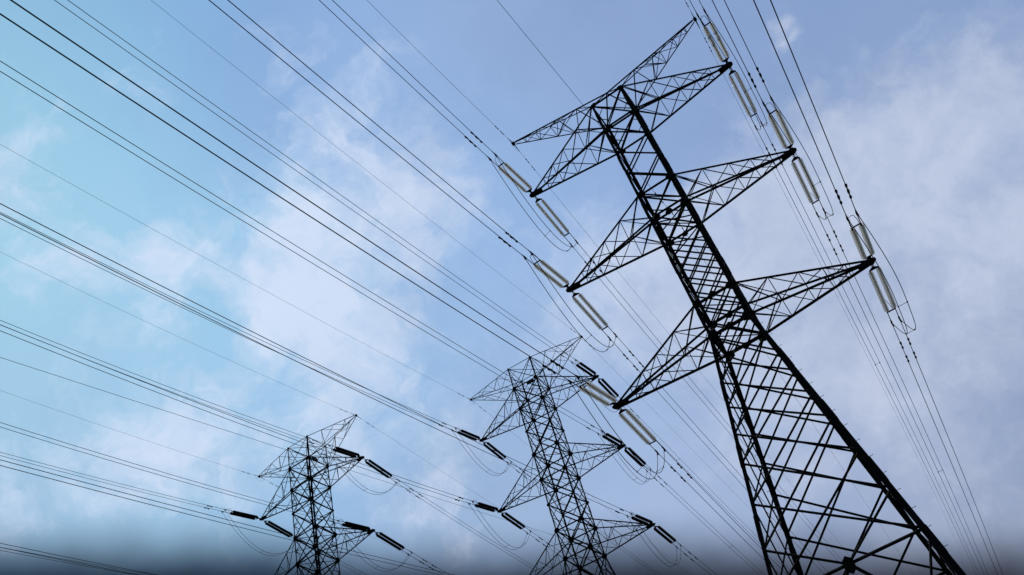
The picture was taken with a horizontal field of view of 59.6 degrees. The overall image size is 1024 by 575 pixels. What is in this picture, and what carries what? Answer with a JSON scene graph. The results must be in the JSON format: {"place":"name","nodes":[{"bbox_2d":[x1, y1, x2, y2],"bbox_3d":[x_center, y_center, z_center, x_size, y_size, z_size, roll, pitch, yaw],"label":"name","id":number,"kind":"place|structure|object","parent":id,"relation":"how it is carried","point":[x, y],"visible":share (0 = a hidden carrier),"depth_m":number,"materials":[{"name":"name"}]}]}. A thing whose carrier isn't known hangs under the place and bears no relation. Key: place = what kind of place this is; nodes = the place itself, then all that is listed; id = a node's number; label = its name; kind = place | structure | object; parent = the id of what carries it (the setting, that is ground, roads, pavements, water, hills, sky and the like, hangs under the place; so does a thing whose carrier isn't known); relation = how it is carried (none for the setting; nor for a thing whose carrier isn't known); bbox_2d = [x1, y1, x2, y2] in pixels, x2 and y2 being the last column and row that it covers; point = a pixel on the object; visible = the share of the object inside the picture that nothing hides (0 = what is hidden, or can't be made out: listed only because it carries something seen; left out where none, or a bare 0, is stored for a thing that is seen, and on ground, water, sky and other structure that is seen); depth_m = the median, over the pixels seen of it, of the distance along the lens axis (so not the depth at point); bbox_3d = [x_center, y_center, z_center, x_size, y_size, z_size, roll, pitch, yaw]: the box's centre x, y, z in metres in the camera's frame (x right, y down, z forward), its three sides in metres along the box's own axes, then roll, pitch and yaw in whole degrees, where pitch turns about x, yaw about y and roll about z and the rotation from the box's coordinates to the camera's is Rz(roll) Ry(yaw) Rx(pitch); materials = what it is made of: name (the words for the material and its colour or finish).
{"place":"outdoors","nodes":[
{"label":"outdoors","id":0,"kind":"place"},
{"bbox_2d":[0,0,1023,574],"label":"sky","id":1,"kind":"structure","parent":0,"point":[919,104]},
{"bbox_3d":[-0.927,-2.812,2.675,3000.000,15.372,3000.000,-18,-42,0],"label":"ground","id":2,"kind":"structure","parent":0,"visible":0},
{"bbox_2d":[258,414,374,574],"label":"lattice pylon","id":3,"kind":"object","parent":2,"relation":"on","point":[315,526],"visible":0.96,"depth_m":108.96,"materials":[{"name":"metal"}]},
{"bbox_2d":[0,390,256,475],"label":"earth wire","id":4,"kind":"object","parent":3,"relation":"attached to","point":[131,435],"visible":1,"depth_m":102.68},
{"bbox_2d":[1,252,354,414],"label":"earth wire","id":5,"kind":"object","parent":3,"relation":"attached to","point":[184,339],"visible":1,"depth_m":92.31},
{"bbox_2d":[227,508,259,519],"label":"tension insulator","id":6,"kind":"object","parent":3,"relation":"attached to","point":[243,514],"visible":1,"depth_m":110.47,"materials":[{"name":"brown ceramic"}]},
{"bbox_2d":[0,455,227,512],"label":"power line","id":7,"kind":"object","parent":6,"relation":"attached to","point":[115,485],"visible":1,"depth_m":96.64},
{"bbox_2d":[1,452,229,510],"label":"power line","id":8,"kind":"object","parent":6,"relation":"attached to","point":[119,483],"visible":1,"depth_m":97.14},
{"bbox_2d":[264,520,292,536],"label":"tension insulator","id":9,"kind":"object","parent":3,"relation":"attached to","point":[272,525],"visible":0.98,"depth_m":114.50,"materials":[{"name":"brown ceramic"}]},
{"bbox_2d":[331,444,360,457],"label":"tension insulator","id":10,"kind":"object","parent":3,"relation":"attached to","point":[346,452],"visible":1,"depth_m":106.14,"materials":[{"name":"brown ceramic"}]},
{"bbox_2d":[0,320,333,446],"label":"power line","id":11,"kind":"object","parent":10,"relation":"attached to","point":[165,385],"visible":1,"depth_m":86.42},
{"bbox_2d":[3,326,330,448],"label":"power line","id":12,"kind":"object","parent":10,"relation":"attached to","point":[213,407],"visible":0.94,"depth_m":91.84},
{"bbox_2d":[340,519,371,531],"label":"tension insulator","id":13,"kind":"object","parent":3,"relation":"attached to","point":[356,526],"visible":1,"depth_m":99.38,"materials":[{"name":"brown ceramic"}]},
{"bbox_2d":[1,427,338,523],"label":"power line","id":14,"kind":"object","parent":13,"relation":"attached to","point":[167,477],"visible":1,"depth_m":80.10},
{"bbox_2d":[0,422,342,521],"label":"power line","id":15,"kind":"object","parent":13,"relation":"attached to","point":[167,473],"visible":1,"depth_m":80.11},
{"bbox_2d":[364,458,391,477],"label":"tension insulator","id":16,"kind":"object","parent":3,"relation":"attached to","point":[376,465],"visible":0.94,"depth_m":110.02,"materials":[{"name":"brown ceramic"}]},
{"bbox_2d":[390,478,542,574],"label":"power line","id":17,"kind":"object","parent":16,"relation":"attached to","point":[456,521],"visible":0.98,"depth_m":119.86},
{"bbox_2d":[393,476,547,574],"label":"power line","id":18,"kind":"object","parent":16,"relation":"attached to","point":[458,519],"visible":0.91,"depth_m":119.06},
{"bbox_2d":[375,531,403,550],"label":"tension insulator","id":19,"kind":"object","parent":3,"relation":"attached to","point":[387,539],"visible":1,"depth_m":103.40,"materials":[{"name":"brown ceramic"}]},
{"bbox_2d":[352,414,591,567],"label":"earth wire","id":20,"kind":"object","parent":3,"relation":"attached to","point":[448,475],"visible":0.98,"depth_m":123.18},
{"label":"tension insulator","id":21,"kind":"object","parent":3,"relation":"attached to","visible":0},
{"bbox_2d":[0,550,134,574],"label":"power line","id":22,"kind":"object","parent":21,"relation":"attached to","point":[65,562],"visible":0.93,"depth_m":86.57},
{"bbox_2d":[7,548,151,574],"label":"power line","id":23,"kind":"object","parent":21,"relation":"attached to","point":[81,562],"visible":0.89,"depth_m":87.44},
{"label":"tension insulator","id":24,"kind":"object","parent":3,"relation":"attached to","visible":0},
{"bbox_2d":[0,547,137,574],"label":"power line","id":25,"kind":"object","parent":24,"relation":"attached to","point":[68,561],"visible":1,"depth_m":67.41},
{"bbox_2d":[0,543,156,574],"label":"power line","id":26,"kind":"object","parent":24,"relation":"attached to","point":[75,558],"visible":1,"depth_m":67.55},
{"bbox_2d":[470,335,655,574],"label":"lattice pylon","id":27,"kind":"object","parent":2,"relation":"on","point":[590,546],"visible":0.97,"depth_m":102.35,"materials":[{"name":"metal"}]},
{"bbox_2d":[0,144,470,399],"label":"earth wire","id":28,"kind":"object","parent":27,"relation":"attached to","point":[215,263],"visible":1,"depth_m":81.86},
{"bbox_2d":[0,357,580,543],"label":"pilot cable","id":29,"kind":"object","parent":27,"relation":"attached to","point":[260,441],"visible":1,"depth_m":57.69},
{"bbox_2d":[151,0,579,335],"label":"earth wire","id":30,"kind":"object","parent":27,"relation":"attached to","point":[351,158],"visible":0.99,"depth_m":76.58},
{"bbox_2d":[457,429,480,440],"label":"tension insulator","id":31,"kind":"object","parent":27,"relation":"attached to","point":[467,434],"visible":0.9,"depth_m":107.84,"materials":[{"name":"brown ceramic"}]},
{"bbox_2d":[0,218,456,431],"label":"power line","id":32,"kind":"object","parent":31,"relation":"attached to","point":[207,319],"visible":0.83,"depth_m":75.39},
{"bbox_2d":[0,212,459,429],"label":"power line","id":33,"kind":"object","parent":31,"relation":"attached to","point":[217,319],"visible":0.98,"depth_m":76.63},
{"bbox_2d":[473,500,498,511],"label":"tension insulator","id":34,"kind":"object","parent":27,"relation":"attached to","point":[485,507],"visible":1,"depth_m":101.03,"materials":[{"name":"brown ceramic"}]},
{"bbox_2d":[0,330,473,504],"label":"power line","id":35,"kind":"object","parent":34,"relation":"attached to","point":[222,417],"visible":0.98,"depth_m":70.37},
{"bbox_2d":[0,324,476,502],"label":"power line","id":36,"kind":"object","parent":34,"relation":"attached to","point":[212,408],"visible":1,"depth_m":69.06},
{"bbox_2d":[483,441,505,459],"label":"tension insulator","id":37,"kind":"object","parent":27,"relation":"attached to","point":[493,451],"visible":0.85,"depth_m":112.11,"materials":[{"name":"brown ceramic"}]},
{"bbox_2d":[506,462,654,573],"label":"power line","id":38,"kind":"object","parent":37,"relation":"attached to","point":[571,512],"visible":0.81,"depth_m":124.21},
{"bbox_2d":[507,458,660,574],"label":"power line","id":39,"kind":"object","parent":37,"relation":"attached to","point":[571,508],"visible":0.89,"depth_m":124.01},
{"bbox_2d":[501,512,524,529],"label":"tension insulator","id":40,"kind":"object","parent":27,"relation":"attached to","point":[513,519],"visible":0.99,"depth_m":105.31,"materials":[{"name":"brown ceramic"}]},
{"bbox_2d":[468,399,688,573],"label":"earth wire","id":41,"kind":"object","parent":27,"relation":"attached to","point":[553,465],"visible":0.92,"depth_m":124.81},
{"bbox_2d":[574,359,595,375],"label":"tension insulator","id":42,"kind":"object","parent":27,"relation":"attached to","point":[587,368],"visible":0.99,"depth_m":103.87,"materials":[{"name":"brown ceramic"}]},
{"bbox_2d":[55,0,575,364],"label":"power line","id":43,"kind":"object","parent":42,"relation":"attached to","point":[288,165],"visible":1,"depth_m":64.93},
{"bbox_2d":[68,0,579,362],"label":"power line","id":44,"kind":"object","parent":42,"relation":"attached to","point":[300,166],"visible":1,"depth_m":65.35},
{"bbox_2d":[598,378,618,397],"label":"tension insulator","id":45,"kind":"object","parent":27,"relation":"attached to","point":[608,386],"visible":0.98,"depth_m":108.10,"materials":[{"name":"brown ceramic"}]},
{"bbox_2d":[627,405,695,474],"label":"power line","id":46,"kind":"object","parent":45,"relation":"attached to","point":[672,451],"visible":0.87,"depth_m":121.03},
{"bbox_2d":[617,400,751,535],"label":"power line","id":47,"kind":"object","parent":45,"relation":"attached to","point":[710,494],"visible":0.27,"depth_m":130.93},
{"bbox_2d":[601,433,622,445],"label":"tension insulator","id":48,"kind":"object","parent":27,"relation":"attached to","point":[615,439],"visible":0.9,"depth_m":97.33,"materials":[{"name":"brown ceramic"}]},
{"bbox_2d":[0,71,601,435],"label":"power line","id":49,"kind":"object","parent":48,"relation":"attached to","point":[268,236],"visible":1,"depth_m":56.15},
{"bbox_2d":[0,61,604,432],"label":"power line","id":50,"kind":"object","parent":48,"relation":"attached to","point":[265,226],"visible":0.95,"depth_m":55.16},
{"bbox_2d":[624,447,645,466],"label":"tension insulator","id":51,"kind":"object","parent":27,"relation":"attached to","point":[634,458],"visible":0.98,"depth_m":101.46,"materials":[{"name":"brown ceramic"}]},
{"bbox_2d":[643,467,759,574],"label":"power line","id":52,"kind":"object","parent":51,"relation":"attached to","point":[698,518],"visible":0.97,"depth_m":112.32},
{"bbox_2d":[647,465,758,569],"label":"power line","id":53,"kind":"object","parent":51,"relation":"attached to","point":[699,514],"visible":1,"depth_m":111.36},
{"bbox_2d":[631,514,652,525],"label":"tension insulator","id":54,"kind":"object","parent":27,"relation":"attached to","point":[643,520],"visible":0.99,"depth_m":90.48,"materials":[{"name":"brown ceramic"}]},
{"bbox_2d":[0,213,631,517],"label":"power line","id":55,"kind":"object","parent":54,"relation":"attached to","point":[276,351],"visible":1,"depth_m":49.84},
{"bbox_2d":[0,203,634,514],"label":"power line","id":56,"kind":"object","parent":54,"relation":"attached to","point":[276,343],"visible":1,"depth_m":49.52,"materials":[{"name":"metal"}]},
{"bbox_2d":[654,526,675,543],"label":"tension insulator","id":57,"kind":"object","parent":27,"relation":"attached to","point":[663,535],"visible":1,"depth_m":94.80,"materials":[{"name":"brown ceramic"}]},
{"bbox_2d":[511,17,965,574],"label":"lattice pylon","id":58,"kind":"object","parent":2,"relation":"on","point":[901,505],"visible":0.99,"depth_m":51.52,"materials":[{"name":"metal"}]},
{"bbox_2d":[374,7,512,142],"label":"earth wire","id":59,"kind":"object","parent":58,"relation":"attached to","point":[440,72],"visible":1,"depth_m":62.40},
{"bbox_2d":[495,157,532,193],"bbox_3d":[0.237,-7.981,64.568,0.768,0.586,5.335,-32,-32,15],"label":"tension insulator","id":60,"kind":"object","parent":58,"relation":"attached to","point":[518,176],"visible":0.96,"depth_m":64.30,"materials":[{"name":"grey glass"}]},
{"bbox_2d":[319,0,497,165],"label":"power line","id":61,"kind":"object","parent":60,"relation":"attached to","point":[470,141],"visible":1,"depth_m":54.14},
{"bbox_2d":[332,0,502,161],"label":"power line","id":62,"kind":"object","parent":60,"relation":"attached to","point":[471,132],"visible":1,"depth_m":54.38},
{"bbox_2d":[530,254,569,288],"bbox_3d":[2.555,-0.945,57.871,0.768,0.586,5.335,-32,-33,15],"label":"tension insulator","id":63,"kind":"object","parent":58,"relation":"attached to","point":[554,272],"visible":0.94,"depth_m":57.60,"materials":[{"name":"grey glass"}]},
{"bbox_2d":[209,0,532,263],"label":"power line","id":64,"kind":"object","parent":63,"relation":"attached to","point":[504,241],"visible":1,"depth_m":41.96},
{"bbox_2d":[228,0,539,259],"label":"power line","id":65,"kind":"object","parent":63,"relation":"attached to","point":[516,241],"visible":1,"depth_m":41.97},
{"bbox_2d":[535,198,569,236],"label":"tension insulator","id":66,"kind":"object","parent":58,"relation":"attached to","point":[550,219],"visible":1,"depth_m":68.66,"materials":[{"name":"grey glass"}]},
{"bbox_2d":[570,234,840,558],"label":"power line","id":67,"kind":"object","parent":66,"relation":"attached to","point":[682,369],"visible":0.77,"depth_m":83.86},
{"bbox_2d":[495,154,577,246],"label":"jumper cable","id":68,"kind":"object","parent":67,"relation":"hanging from","point":[529,204],"visible":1,"depth_m":62.07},
{"bbox_2d":[565,237,849,574],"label":"power line","id":69,"kind":"object","parent":66,"relation":"attached to","point":[673,366],"visible":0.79,"depth_m":83.11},
{"bbox_2d":[489,158,572,251],"bbox_3d":[2.232,-5.099,65.282,0.703,4.544,12.744,-32,-44,14],"label":"jumper cable","id":70,"kind":"object","parent":69,"relation":"hanging from","point":[527,214],"visible":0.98,"depth_m":62.42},
{"bbox_2d":[572,291,608,329],"bbox_3d":[5.264,1.425,62.019,0.768,0.625,5.250,-31,-45,14],"label":"tension insulator","id":71,"kind":"object","parent":58,"relation":"attached to","point":[587,313],"visible":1,"depth_m":61.92,"materials":[{"name":"grey glass"}]},
{"bbox_2d":[602,330,823,573],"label":"power line","id":72,"kind":"object","parent":71,"relation":"attached to","point":[685,422],"visible":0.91,"depth_m":73.41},
{"bbox_2d":[524,257,610,351],"bbox_3d":[4.551,1.943,58.583,0.703,4.536,12.745,-32,-44,14],"label":"jumper cable","id":73,"kind":"object","parent":72,"relation":"hanging from","point":[564,315],"visible":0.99,"depth_m":55.70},
{"bbox_2d":[609,328,826,570],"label":"power line","id":74,"kind":"object","parent":71,"relation":"attached to","point":[688,417],"visible":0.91,"depth_m":72.98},
{"bbox_2d":[531,252,616,346],"bbox_3d":[4.731,1.765,58.576,0.182,4.376,12.761,-32,-44,14],"label":"jumper cable","id":75,"kind":"object","parent":74,"relation":"hanging from","point":[568,307],"visible":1,"depth_m":55.36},
{"bbox_2d":[497,0,683,216],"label":"pilot cable","id":76,"kind":"object","parent":58,"relation":"attached to","point":[584,106],"visible":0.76,"depth_m":47.00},
{"bbox_2d":[575,376,616,405],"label":"tension insulator","id":77,"kind":"object","parent":58,"relation":"attached to","point":[589,384],"visible":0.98,"depth_m":50.81,"materials":[{"name":"grey glass"}]},
{"bbox_2d":[0,13,578,386],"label":"power line","id":78,"kind":"object","parent":77,"relation":"attached to","point":[548,368],"visible":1,"depth_m":28.94,"materials":[{"name":"metal"}]},
{"bbox_2d":[10,0,585,381],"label":"power line","id":79,"kind":"object","parent":77,"relation":"attached to","point":[551,360],"visible":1,"depth_m":28.50,"materials":[{"name":"metal"}]},
{"bbox_2d":[619,408,656,444],"bbox_3d":[7.620,8.389,55.345,0.768,0.625,5.250,-31,-46,13],"label":"tension insulator","id":80,"kind":"object","parent":58,"relation":"attached to","point":[633,417],"visible":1,"depth_m":55.16,"materials":[{"name":"grey glass"}]},
{"bbox_2d":[656,441,761,548],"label":"power line","id":81,"kind":"object","parent":80,"relation":"attached to","point":[681,467],"visible":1,"depth_m":61.88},
{"bbox_2d":[577,377,664,472],"bbox_3d":[7.078,8.732,51.907,0.183,4.360,12.762,-32,-44,14],"label":"jumper cable","id":82,"kind":"object","parent":81,"relation":"hanging from","point":[616,433],"visible":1,"depth_m":48.63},
{"bbox_2d":[650,445,779,574],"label":"power line","id":83,"kind":"object","parent":80,"relation":"attached to","point":[674,470],"visible":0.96,"depth_m":61.13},
{"bbox_2d":[569,381,663,478],"bbox_3d":[6.899,8.910,51.913,0.703,4.520,12.742,-32,-44,14],"label":"jumper cable","id":84,"kind":"object","parent":83,"relation":"hanging from","point":[613,445],"visible":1,"depth_m":49.02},
{"bbox_2d":[509,140,858,566],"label":"earth wire","id":85,"kind":"object","parent":58,"relation":"attached to","point":[641,300],"visible":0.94,"depth_m":86.04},
{"bbox_2d":[703,15,729,63],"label":"tension insulator","id":86,"kind":"object","parent":58,"relation":"attached to","point":[719,40],"visible":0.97,"depth_m":60.00,"materials":[{"name":"grey glass"}]},
{"bbox_2d":[729,69,756,117],"bbox_3d":[16.467,-14.190,64.390,0.768,0.625,5.250,-31,-46,14],"label":"tension insulator","id":87,"kind":"object","parent":58,"relation":"attached to","point":[738,93],"visible":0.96,"depth_m":64.35,"materials":[{"name":"grey glass"}]},
{"bbox_2d":[751,118,974,570],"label":"power line","id":88,"kind":"object","parent":87,"relation":"attached to","point":[848,310],"visible":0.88,"depth_m":85.19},
{"bbox_2d":[697,15,766,129],"bbox_3d":[15.612,-14.057,61.332,0.704,3.421,12.745,-32,-44,15],"label":"jumper cable","id":89,"kind":"object","parent":88,"relation":"hanging from","point":[733,71],"visible":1,"depth_m":58.27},
{"bbox_2d":[757,114,977,570],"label":"power line","id":90,"kind":"object","parent":87,"relation":"attached to","point":[849,300],"visible":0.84,"depth_m":83.92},
{"bbox_2d":[704,10,766,125],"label":"jumper cable","id":91,"kind":"object","parent":90,"relation":"hanging from","point":[740,67],"visible":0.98,"depth_m":58.40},
{"bbox_2d":[766,102,793,150],"bbox_3d":[16.066,-9.507,53.544,0.768,0.586,5.335,-32,-33,15],"label":"tension insulator","id":92,"kind":"object","parent":58,"relation":"attached to","point":[784,128],"visible":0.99,"depth_m":53.20,"materials":[{"name":"grey glass"}]},
{"bbox_2d":[712,0,768,113],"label":"power line","id":93,"kind":"object","parent":92,"relation":"attached to","point":[752,80],"visible":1,"depth_m":47.39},
{"bbox_2d":[724,0,775,107],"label":"power line","id":94,"kind":"object","parent":92,"relation":"attached to","point":[760,74],"visible":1,"depth_m":47.66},
{"bbox_2d":[668,207,913,574],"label":"pilot cable","id":95,"kind":"object","parent":58,"relation":"attached to","point":[795,397],"visible":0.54,"depth_m":90.76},
{"bbox_2d":[791,154,819,203],"bbox_3d":[18.786,-7.147,57.690,0.768,0.625,5.250,-31,-45,14],"label":"tension insulator","id":96,"kind":"object","parent":58,"relation":"attached to","point":[803,184],"visible":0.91,"depth_m":57.62,"materials":[{"name":"grey glass"}]},
{"bbox_2d":[812,204,983,573],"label":"power line","id":97,"kind":"object","parent":96,"relation":"attached to","point":[888,364],"visible":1,"depth_m":74.82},
{"bbox_2d":[763,103,833,219],"bbox_3d":[17.932,-7.017,54.633,0.704,3.430,12.744,-32,-44,14],"label":"jumper cable","id":98,"kind":"object","parent":97,"relation":"hanging from","point":[800,162],"visible":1,"depth_m":51.53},
{"bbox_2d":[822,206,987,573],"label":"power line","id":99,"kind":"object","parent":96,"relation":"attached to","point":[895,365],"visible":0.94,"depth_m":75.08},
{"bbox_2d":[771,98,832,215],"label":"jumper cable","id":100,"kind":"object","parent":99,"relation":"hanging from","point":[807,155],"visible":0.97,"depth_m":51.33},
{"bbox_2d":[692,14,963,563],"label":"earth wire","id":101,"kind":"object","parent":58,"relation":"attached to","point":[788,201],"visible":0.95,"depth_m":81.52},
{"bbox_2d":[849,215,874,260],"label":"tension insulator","id":102,"kind":"object","parent":58,"relation":"attached to","point":[865,236],"visible":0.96,"depth_m":46.48,"materials":[{"name":"grey glass"}]},
{"bbox_2d":[753,0,850,226],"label":"power line","id":103,"kind":"object","parent":102,"relation":"attached to","point":[838,196],"visible":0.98,"depth_m":35.64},
{"bbox_2d":[770,0,860,221],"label":"power line","id":104,"kind":"object","parent":102,"relation":"attached to","point":[848,191],"visible":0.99,"depth_m":36.14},
{"bbox_2d":[868,264,896,312],"bbox_3d":[21.013,-0.116,51.068,0.768,0.625,5.250,-31,-45,14],"label":"tension insulator","id":105,"kind":"object","parent":58,"relation":"attached to","point":[883,301],"visible":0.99,"depth_m":51.00,"materials":[{"name":"grey glass"}]},
{"bbox_2d":[887,313,997,574],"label":"power line","id":106,"kind":"object","parent":105,"relation":"attached to","point":[906,356],"visible":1,"depth_m":62.82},
{"bbox_2d":[847,218,915,334],"bbox_3d":[20.167,0.009,48.008,0.704,3.444,12.744,-32,-44,14],"label":"jumper cable","id":107,"kind":"object","parent":106,"relation":"hanging from","point":[886,280],"visible":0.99,"depth_m":44.99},
{"bbox_2d":[895,309,1002,573],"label":"power line","id":108,"kind":"object","parent":105,"relation":"attached to","point":[908,339],"visible":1,"depth_m":62.71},
{"bbox_2d":[856,212,915,329],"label":"jumper cable","id":109,"kind":"object","parent":108,"relation":"hanging from","point":[894,273],"visible":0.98,"depth_m":44.55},
{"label":"tension insulator","id":110,"kind":"object","parent":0,"visible":0},
{"bbox_2d":[0,465,438,574],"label":"power line","id":111,"kind":"object","parent":110,"relation":"attached to","point":[200,517],"visible":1,"depth_m":61.69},
{"bbox_2d":[0,459,453,574],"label":"power line","id":112,"kind":"object","parent":110,"relation":"attached to","point":[206,514],"visible":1,"depth_m":61.72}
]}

